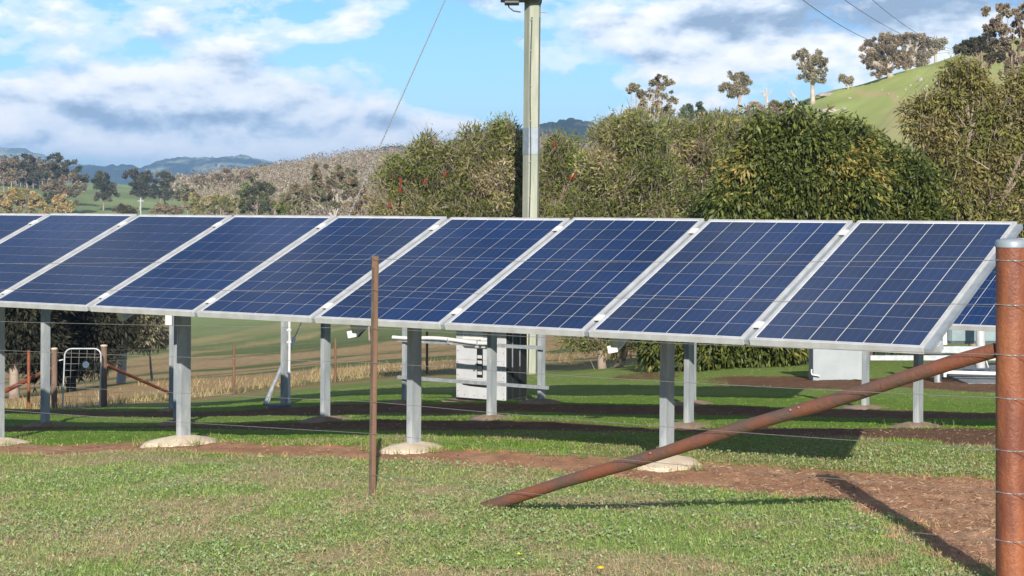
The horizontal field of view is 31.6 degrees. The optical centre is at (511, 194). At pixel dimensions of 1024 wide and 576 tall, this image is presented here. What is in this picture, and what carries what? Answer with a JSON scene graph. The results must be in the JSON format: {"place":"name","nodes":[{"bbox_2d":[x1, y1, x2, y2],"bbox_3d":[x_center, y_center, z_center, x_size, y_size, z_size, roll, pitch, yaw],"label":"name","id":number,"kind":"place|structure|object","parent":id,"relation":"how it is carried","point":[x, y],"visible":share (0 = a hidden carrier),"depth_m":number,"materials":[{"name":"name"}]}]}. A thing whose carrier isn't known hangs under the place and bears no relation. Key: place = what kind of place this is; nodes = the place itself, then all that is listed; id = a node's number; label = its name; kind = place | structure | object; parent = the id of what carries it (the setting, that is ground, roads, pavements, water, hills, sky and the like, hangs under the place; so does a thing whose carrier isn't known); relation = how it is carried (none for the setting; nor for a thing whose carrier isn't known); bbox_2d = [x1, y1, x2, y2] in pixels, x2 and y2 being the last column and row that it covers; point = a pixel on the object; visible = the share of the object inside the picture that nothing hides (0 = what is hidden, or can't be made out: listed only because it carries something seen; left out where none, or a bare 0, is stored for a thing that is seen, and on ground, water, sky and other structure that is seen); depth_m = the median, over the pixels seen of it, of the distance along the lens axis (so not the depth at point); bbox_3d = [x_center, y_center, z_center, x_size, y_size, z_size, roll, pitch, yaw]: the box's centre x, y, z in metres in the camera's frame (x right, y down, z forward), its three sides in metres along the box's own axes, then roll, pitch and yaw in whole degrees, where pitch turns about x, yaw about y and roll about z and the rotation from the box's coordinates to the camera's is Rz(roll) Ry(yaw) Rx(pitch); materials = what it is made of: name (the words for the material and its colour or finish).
{"place":"outdoors","nodes":[
{"label":"outdoors","id":0,"kind":"place"},
{"bbox_2d":[0,147,104,166],"bbox_3d":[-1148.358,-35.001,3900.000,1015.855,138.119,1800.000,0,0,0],"label":"mountain","id":1,"kind":"structure","parent":0,"point":[6,151],"depth_m":3842.87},
{"bbox_2d":[0,155,162,184],"bbox_3d":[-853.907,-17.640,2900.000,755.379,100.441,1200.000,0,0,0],"label":"mountain","id":2,"kind":"structure","parent":0,"point":[114,172],"depth_m":2796.21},
{"bbox_2d":[142,154,273,184],"bbox_3d":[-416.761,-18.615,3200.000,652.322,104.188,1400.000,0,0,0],"label":"mountain","id":3,"kind":"structure","parent":0,"point":[184,165],"depth_m":3051.75,"materials":[{"name":"blue"}]},
{"bbox_2d":[351,118,595,157],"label":"mountain","id":4,"kind":"structure","parent":0,"point":[569,125],"depth_m":1457.68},
{"bbox_2d":[0,428,995,575],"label":"grass","id":5,"kind":"structure","parent":0,"point":[595,515],"depth_m":9.25,"materials":[{"name":"green plant"}]},
{"bbox_2d":[0,361,995,464],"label":"grass","id":6,"kind":"structure","parent":0,"point":[857,426],"depth_m":17.23,"materials":[{"name":"green plant"}]},
{"bbox_2d":[2,383,995,562],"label":"pebbles","id":7,"kind":"object","parent":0,"point":[734,489],"visible":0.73,"depth_m":13.70,"materials":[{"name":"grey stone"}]},
{"bbox_2d":[0,38,1023,575],"bbox_3d":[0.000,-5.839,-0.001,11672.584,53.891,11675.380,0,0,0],"label":"ground","id":8,"kind":"structure","parent":0,"point":[874,102],"depth_m":13.33,"materials":[{"name":"green plant"}]},
{"bbox_2d":[0,157,26,198],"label":"gum tree","id":9,"kind":"object","parent":8,"relation":"on","point":[9,176],"visible":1,"depth_m":429.51,"materials":[{"name":"green plant"}]},
{"bbox_2d":[8,153,42,188],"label":"gum tree","id":10,"kind":"object","parent":8,"relation":"on","point":[30,176],"visible":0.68,"depth_m":448.98,"materials":[{"name":"green plant"}]},
{"bbox_2d":[0,187,51,213],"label":"bush","id":11,"kind":"object","parent":8,"relation":"on","point":[17,197],"visible":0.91,"depth_m":299.37,"materials":[{"name":"yellow plant"}]},
{"bbox_2d":[0,153,63,188],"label":"woodland","id":12,"kind":"object","parent":8,"relation":"on","point":[38,181],"visible":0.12,"depth_m":535.19,"materials":[{"name":"green plant"}]},
{"bbox_2d":[5,307,80,398],"bbox_3d":[-15.908,4.192,57.809,4.811,5.303,3.445,0,0,0],"label":"shade tree","id":13,"kind":"object","parent":8,"relation":"on","point":[22,334],"visible":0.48,"depth_m":57.55,"materials":[{"name":"green plant"}]},
{"bbox_2d":[42,191,60,213],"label":"bush","id":14,"kind":"object","parent":8,"relation":"on","point":[49,197],"visible":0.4,"depth_m":329.74,"materials":[{"name":"green plant"}]},
{"bbox_2d":[50,194,75,212],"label":"bush","id":15,"kind":"object","parent":8,"relation":"on","point":[57,199],"visible":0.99,"depth_m":309.48,"materials":[{"name":"yellow plant"}]},
{"bbox_2d":[39,172,87,212],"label":"gum tree","id":16,"kind":"object","parent":8,"relation":"on","point":[54,185],"visible":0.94,"depth_m":409.50,"materials":[{"name":"green plant"}]},
{"bbox_2d":[39,152,89,203],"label":"gum tree","id":17,"kind":"object","parent":8,"relation":"on","point":[55,168],"visible":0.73,"depth_m":439.71,"materials":[{"name":"green plant"}]},
{"bbox_2d":[19,311,146,392],"bbox_3d":[-14.868,4.337,62.002,4.734,5.454,3.969,0,0,0],"label":"shade tree","id":18,"kind":"object","parent":8,"relation":"on","point":[98,329],"visible":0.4,"depth_m":61.43,"materials":[{"name":"green plant"}]},
{"bbox_2d":[90,170,121,210],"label":"tree","id":19,"kind":"object","parent":8,"relation":"on","point":[108,188],"visible":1,"depth_m":429.06,"materials":[{"name":"green plant"}]},
{"bbox_2d":[111,203,137,213],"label":"bush","id":20,"kind":"object","parent":8,"relation":"on","point":[120,208],"visible":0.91,"depth_m":259.52,"materials":[{"name":"green plant"}]},
{"bbox_2d":[122,167,156,210],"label":"gum tree","id":21,"kind":"object","parent":8,"relation":"on","point":[140,186],"visible":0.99,"depth_m":439.31,"materials":[{"name":"green plant"}]},
{"bbox_2d":[116,314,168,383],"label":"shade tree","id":22,"kind":"object","parent":8,"relation":"on","point":[154,325],"visible":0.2,"depth_m":65.73,"materials":[{"name":"green plant"}]},
{"bbox_2d":[127,319,168,380],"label":"shade tree","id":23,"kind":"object","parent":8,"relation":"on","point":[162,346],"visible":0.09,"depth_m":69.93,"materials":[{"name":"green plant"}]},
{"bbox_2d":[148,186,174,202],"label":"tree","id":24,"kind":"object","parent":8,"relation":"on","point":[165,194],"visible":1,"depth_m":439.61,"materials":[{"name":"green plant"}]},
{"bbox_2d":[152,170,175,201],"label":"gum tree","id":25,"kind":"object","parent":8,"relation":"on","point":[165,177],"visible":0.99,"depth_m":444.49,"materials":[{"name":"green plant"}]},
{"bbox_2d":[148,202,185,214],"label":"bush","id":26,"kind":"object","parent":8,"relation":"on","point":[158,208],"visible":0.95,"depth_m":269.49,"materials":[{"name":"green plant"}]},
{"bbox_2d":[172,184,195,214],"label":"tree","id":27,"kind":"object","parent":8,"relation":"on","point":[182,193],"visible":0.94,"depth_m":329.32,"materials":[{"name":"green plant"}]},
{"bbox_2d":[181,191,215,214],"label":"bush","id":28,"kind":"object","parent":8,"relation":"on","point":[194,197],"visible":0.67,"depth_m":309.46,"materials":[{"name":"green plant"}]},
{"bbox_2d":[193,174,209,189],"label":"gum tree","id":29,"kind":"object","parent":8,"relation":"on","point":[201,177],"visible":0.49,"depth_m":459.53,"materials":[{"name":"green plant"}]},
{"bbox_2d":[200,193,245,214],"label":"bush","id":30,"kind":"object","parent":8,"relation":"on","point":[212,201],"visible":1,"depth_m":304.26,"materials":[{"name":"green plant"}]},
{"bbox_2d":[207,166,241,189],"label":"gum tree","id":31,"kind":"object","parent":8,"relation":"on","point":[230,176],"visible":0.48,"depth_m":449.34,"materials":[{"name":"green plant"}]},
{"bbox_2d":[162,155,320,200],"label":"woodland","id":32,"kind":"object","parent":8,"relation":"on","point":[180,180],"visible":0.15,"depth_m":583.40,"materials":[{"name":"green plant"}]},
{"bbox_2d":[239,169,259,180],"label":"gum tree","id":33,"kind":"object","parent":8,"relation":"on","point":[247,173],"visible":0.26,"depth_m":454.53,"materials":[{"name":"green plant"}]},
{"bbox_2d":[234,175,276,214],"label":"gum tree","id":34,"kind":"object","parent":8,"relation":"on","point":[257,187],"visible":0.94,"depth_m":299.47,"materials":[{"name":"green plant"}]},
{"bbox_2d":[267,403,295,408],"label":"concrete block","id":35,"kind":"structure","parent":8,"relation":"on","point":[276,405],"depth_m":23.99,"materials":[{"name":"grey concrete"}]},
{"bbox_2d":[287,322,290,402],"bbox_3d":[-2.977,2.158,24.157,0.060,1.330,0.038,0,0,0],"label":"conduit riser","id":36,"kind":"object","parent":35,"relation":"on","point":[289,343],"visible":0.9,"depth_m":24.15,"materials":[{"name":"plastic"}]},
{"bbox_2d":[270,199,308,214],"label":"bush","id":37,"kind":"object","parent":8,"relation":"on","point":[282,207],"visible":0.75,"depth_m":199.44,"materials":[{"name":"green plant"}]},
{"bbox_2d":[277,183,322,214],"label":"gum tree","id":38,"kind":"object","parent":8,"relation":"on","point":[294,189],"visible":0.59,"depth_m":189.92,"materials":[{"name":"green plant"}]},
{"bbox_2d":[5,330,606,408],"bbox_3d":[-3.881,4.078,43.315,1.672,2.648,25.236,0,0,28],"label":"wire fence","id":39,"kind":"object","parent":8,"relation":"on","point":[53,370],"visible":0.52,"depth_m":34.46,"materials":[{"name":"grey metal"}]},
{"bbox_2d":[57,348,101,407],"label":"gate","id":40,"kind":"structure","parent":39,"relation":"attached to","point":[86,364],"depth_m":34.19,"materials":[{"name":"metal"}]},
{"bbox_2d":[5,351,628,408],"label":"dry grass","id":41,"kind":"structure","parent":8,"relation":"on","point":[33,406],"depth_m":45.90,"materials":[{"name":"beige plant"}]},
{"bbox_2d":[299,163,362,217],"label":"gum tree","id":42,"kind":"object","parent":8,"relation":"on","point":[347,182],"visible":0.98,"depth_m":149.77,"materials":[{"name":"green plant"}]},
{"bbox_2d":[343,184,387,339],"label":"tree","id":43,"kind":"object","parent":8,"relation":"on","point":[358,205],"visible":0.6,"depth_m":119.99,"materials":[{"name":"green plant"}]},
{"bbox_2d":[263,204,518,217],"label":"woodland","id":44,"kind":"object","parent":8,"relation":"on","point":[316,213],"depth_m":319.32,"materials":[{"name":"green plant"}]},
{"bbox_2d":[190,130,597,216],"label":"woodland","id":45,"kind":"object","parent":8,"relation":"on","point":[284,178],"visible":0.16,"depth_m":446.99,"materials":[{"name":"brown plant"}]},
{"bbox_2d":[360,110,567,218],"bbox_3d":[-0.943,1.155,38.972,4.640,6.122,2.624,0,0,0],"label":"bottlebrush tree","id":46,"kind":"object","parent":8,"relation":"on","point":[416,181],"visible":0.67,"depth_m":38.63,"materials":[{"name":"green plant"}]},
{"bbox_2d":[2,413,954,512],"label":"grass tufts","id":47,"kind":"object","parent":8,"relation":"on","point":[435,450],"visible":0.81,"depth_m":12.44,"materials":[{"name":"green plant"}]},
{"bbox_2d":[442,397,526,401],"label":"concrete plinth","id":48,"kind":"structure","parent":8,"relation":"on","point":[452,400],"depth_m":23.36,"materials":[{"name":"concrete"}]},
{"bbox_2d":[456,330,526,400],"bbox_3d":[-0.262,2.023,23.435,0.804,1.270,0.522,0,0,34],"label":"electrical cabinet","id":49,"kind":"object","parent":48,"relation":"on","point":[510,361],"visible":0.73,"depth_m":23.24,"materials":[{"name":"metal"}]},
{"bbox_2d":[0,213,1022,471],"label":"solar array","id":50,"kind":"object","parent":8,"relation":"on","point":[728,275],"visible":0.93,"depth_m":11.68,"materials":[{"name":"glass"}]},
{"bbox_2d":[0,238,1023,575],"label":"wire fence","id":51,"kind":"object","parent":8,"relation":"on","point":[1006,350],"visible":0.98,"depth_m":7.62,"materials":[{"name":"brown metal"}]},
{"bbox_2d":[22,238,1023,428],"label":"solar array","id":52,"kind":"object","parent":8,"relation":"on","point":[976,317],"visible":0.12,"depth_m":17.14,"materials":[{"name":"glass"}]},
{"bbox_2d":[165,315,172,324],"bbox_3d":[-3.585,1.180,18.900,0.070,0.370,0.060,0,0,0],"label":"junction box","id":53,"kind":"object","parent":52,"relation":"attached to","point":[168,320],"visible":0.3,"depth_m":18.87,"materials":[{"name":"white plastic"}]},
{"bbox_2d":[347,328,365,337],"bbox_3d":[-1.458,1.135,17.182,0.201,0.460,0.116,0,0,14],"label":"floodlight","id":54,"kind":"object","parent":52,"relation":"attached to","point":[350,334],"visible":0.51,"depth_m":17.14,"materials":[{"name":"metal"}]},
{"bbox_2d":[607,339,629,353],"bbox_3d":[0.937,1.157,15.782,0.202,0.460,0.116,0,0,14],"label":"floodlight","id":55,"kind":"object","parent":52,"relation":"attached to","point":[612,350],"visible":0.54,"depth_m":15.74,"materials":[{"name":"metal"}]},
{"bbox_2d":[501,0,545,373],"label":"power pole","id":56,"kind":"object","parent":8,"relation":"on","point":[531,101],"visible":0.71,"depth_m":35.85,"materials":[{"name":"wood"}]},
{"bbox_2d":[263,0,444,404],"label":"guy wire","id":57,"kind":"object","parent":56,"relation":"attached to","point":[269,394],"visible":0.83,"depth_m":28.57,"materials":[{"name":"metal"}]},
{"bbox_2d":[803,0,946,53],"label":"power line","id":58,"kind":"object","parent":56,"relation":"attached to","point":[861,36],"visible":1,"depth_m":117.74,"materials":[{"name":"black metal"}]},
{"bbox_2d":[845,0,952,51],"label":"power line","id":59,"kind":"object","parent":56,"relation":"attached to","point":[888,27],"visible":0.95,"depth_m":127.40,"materials":[{"name":"black metal"}]},
{"bbox_2d":[873,0,952,49],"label":"power line","id":60,"kind":"object","parent":56,"relation":"attached to","point":[906,26],"visible":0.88,"depth_m":134.76,"materials":[{"name":"black metal"}]},
{"bbox_2d":[157,316,889,410],"bbox_3d":[-1.998,1.855,23.658,14.741,2.879,1.536,0,0,34],"label":"solar array","id":61,"kind":"object","parent":8,"relation":"on","point":[541,399],"visible":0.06,"depth_m":23.16,"materials":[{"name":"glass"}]},
{"bbox_2d":[392,335,548,388],"bbox_3d":[-0.549,2.072,22.534,2.336,0.575,0.099,0,0,34],"label":"cable rack","id":62,"kind":"object","parent":61,"relation":"attached to","point":[438,339],"visible":0.73,"depth_m":22.56,"materials":[{"name":"metal"}]},
{"bbox_2d":[507,124,595,217],"bbox_3d":[1.111,1.347,39.952,3.549,5.807,2.567,0,0,0],"label":"bottlebrush tree","id":63,"kind":"object","parent":8,"relation":"on","point":[560,151],"visible":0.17,"depth_m":39.73,"materials":[{"name":"green plant"}]},
{"bbox_2d":[553,98,688,368],"bbox_3d":[2.146,0.967,37.581,3.300,5.964,2.216,0,0,0],"label":"bottlebrush tree","id":64,"kind":"object","parent":8,"relation":"on","point":[620,166],"visible":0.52,"depth_m":37.25,"materials":[{"name":"green plant"}]},
{"bbox_2d":[625,74,678,125],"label":"gum tree","id":65,"kind":"object","parent":8,"relation":"on","point":[656,93],"visible":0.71,"depth_m":111.83,"materials":[{"name":"green plant"}]},
{"bbox_2d":[584,100,776,214],"bbox_3d":[4.411,1.060,45.645,5.628,7.040,2.631,0,0,0],"label":"bottlebrush tree","id":66,"kind":"object","parent":8,"relation":"on","point":[735,113],"visible":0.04,"depth_m":45.98,"materials":[{"name":"green plant"}]},
{"bbox_2d":[631,106,749,217],"bbox_3d":[3.975,0.964,39.053,3.776,5.958,2.470,0,0,0],"label":"bottlebrush tree","id":67,"kind":"object","parent":8,"relation":"on","point":[692,141],"visible":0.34,"depth_m":38.76,"materials":[{"name":"green plant"}]},
{"bbox_2d":[679,101,707,182],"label":"gum tree","id":68,"kind":"object","parent":8,"relation":"on","point":[688,108],"visible":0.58,"depth_m":99.83,"materials":[{"name":"green plant"}]},
{"bbox_2d":[718,71,752,111],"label":"gum tree","id":69,"kind":"object","parent":8,"relation":"on","point":[741,80],"visible":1,"depth_m":199.74,"materials":[{"name":"green plant"}]},
{"bbox_2d":[759,88,771,107],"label":"dead tree","id":70,"kind":"object","parent":8,"relation":"on","point":[766,95],"visible":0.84,"depth_m":227.91,"materials":[{"name":"white wood"}]},
{"bbox_2d":[631,98,900,372],"bbox_3d":[4.431,0.853,32.085,4.874,5.123,2.673,0,0,0],"label":"broadleaf shrub","id":71,"kind":"object","parent":8,"relation":"on","point":[792,164],"visible":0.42,"depth_m":31.53,"materials":[{"name":"green plant"}]},
{"bbox_2d":[743,99,801,117],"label":"gum tree","id":72,"kind":"object","parent":8,"relation":"on","point":[758,104],"visible":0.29,"depth_m":224.70,"materials":[{"name":"green plant"}]},
{"bbox_2d":[787,88,796,106],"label":"dead tree","id":73,"kind":"object","parent":8,"relation":"on","point":[792,94],"visible":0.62,"depth_m":227.93,"materials":[{"name":"white wood"}]},
{"bbox_2d":[791,47,828,104],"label":"gum tree","id":74,"kind":"object","parent":8,"relation":"on","point":[811,74],"visible":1,"depth_m":235.69,"materials":[{"name":"green plant"}]},
{"bbox_2d":[816,92,832,96],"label":"boulder","id":75,"kind":"object","parent":8,"relation":"on","point":[823,94],"visible":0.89,"depth_m":238.38,"materials":[{"name":"stone"}]},
{"bbox_2d":[820,108,839,112],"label":"boulder","id":76,"kind":"object","parent":8,"relation":"on","point":[824,111],"visible":0.6,"depth_m":219.02,"materials":[{"name":"stone"}]},
{"bbox_2d":[809,349,861,379],"bbox_3d":[4.936,2.424,27.510,0.851,0.930,0.576,0,0,2],"label":"metal box","id":77,"kind":"object","parent":8,"relation":"on","point":[826,364],"visible":0.49,"depth_m":27.29,"materials":[{"name":"metal"}]},
{"bbox_2d":[836,73,853,88],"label":"gum tree","id":78,"kind":"object","parent":8,"relation":"on","point":[847,80],"visible":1,"depth_m":239.87,"materials":[{"name":"green plant"}]},
{"bbox_2d":[858,31,915,78],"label":"gum tree","id":79,"kind":"object","parent":8,"relation":"on","point":[878,59],"visible":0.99,"depth_m":235.57,"materials":[{"name":"green plant"}]},
{"bbox_2d":[853,121,956,360],"bbox_3d":[6.571,0.983,32.990,3.376,4.703,2.306,0,0,-10],"label":"broadleaf shrub","id":80,"kind":"object","parent":8,"relation":"on","point":[913,196],"visible":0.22,"depth_m":32.70,"materials":[{"name":"green plant"}]},
{"bbox_2d":[901,32,936,69],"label":"gum tree","id":81,"kind":"object","parent":8,"relation":"on","point":[921,47],"visible":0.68,"depth_m":255.54,"materials":[{"name":"green plant"}]},
{"bbox_2d":[914,59,929,67],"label":"gum tree","id":82,"kind":"object","parent":8,"relation":"on","point":[927,61],"visible":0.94,"depth_m":255.70,"materials":[{"name":"plant"}]},
{"bbox_2d":[927,35,948,62],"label":"gum tree","id":83,"kind":"object","parent":8,"relation":"on","point":[941,42],"visible":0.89,"depth_m":257.60,"materials":[{"name":"green plant"}]},
{"bbox_2d":[892,40,1023,345],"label":"olive leafed tree","id":84,"kind":"object","parent":8,"relation":"on","point":[949,126],"visible":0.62,"depth_m":33.69,"materials":[{"name":"green plant"}]},
{"bbox_2d":[924,363,995,383],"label":"concrete slab","id":85,"kind":"structure","parent":8,"relation":"on","point":[982,379],"depth_m":26.48,"materials":[{"name":"grey concrete"}]},
{"bbox_2d":[870,330,995,382],"bbox_3d":[6.686,2.225,26.940,3.111,1.187,2.320,0,0,0],"label":"pipe stand","id":86,"kind":"object","parent":85,"relation":"on","point":[980,338],"visible":0.27,"depth_m":26.15,"materials":[{"name":"metal"}]},
{"bbox_2d":[952,32,1006,82],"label":"gum tree","id":87,"kind":"object","parent":8,"relation":"on","point":[973,44],"visible":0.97,"depth_m":117.82,"materials":[{"name":"green plant"}]},
{"bbox_2d":[980,1,1023,80],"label":"gum tree","id":88,"kind":"object","parent":8,"relation":"on","point":[1002,29],"visible":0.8,"depth_m":119.80,"materials":[{"name":"green plant"}]},
{"bbox_2d":[0,0,1023,167],"label":"sky","id":89,"kind":"structure","parent":0,"point":[138,83],"materials":[{"name":"blue"}]}
]}

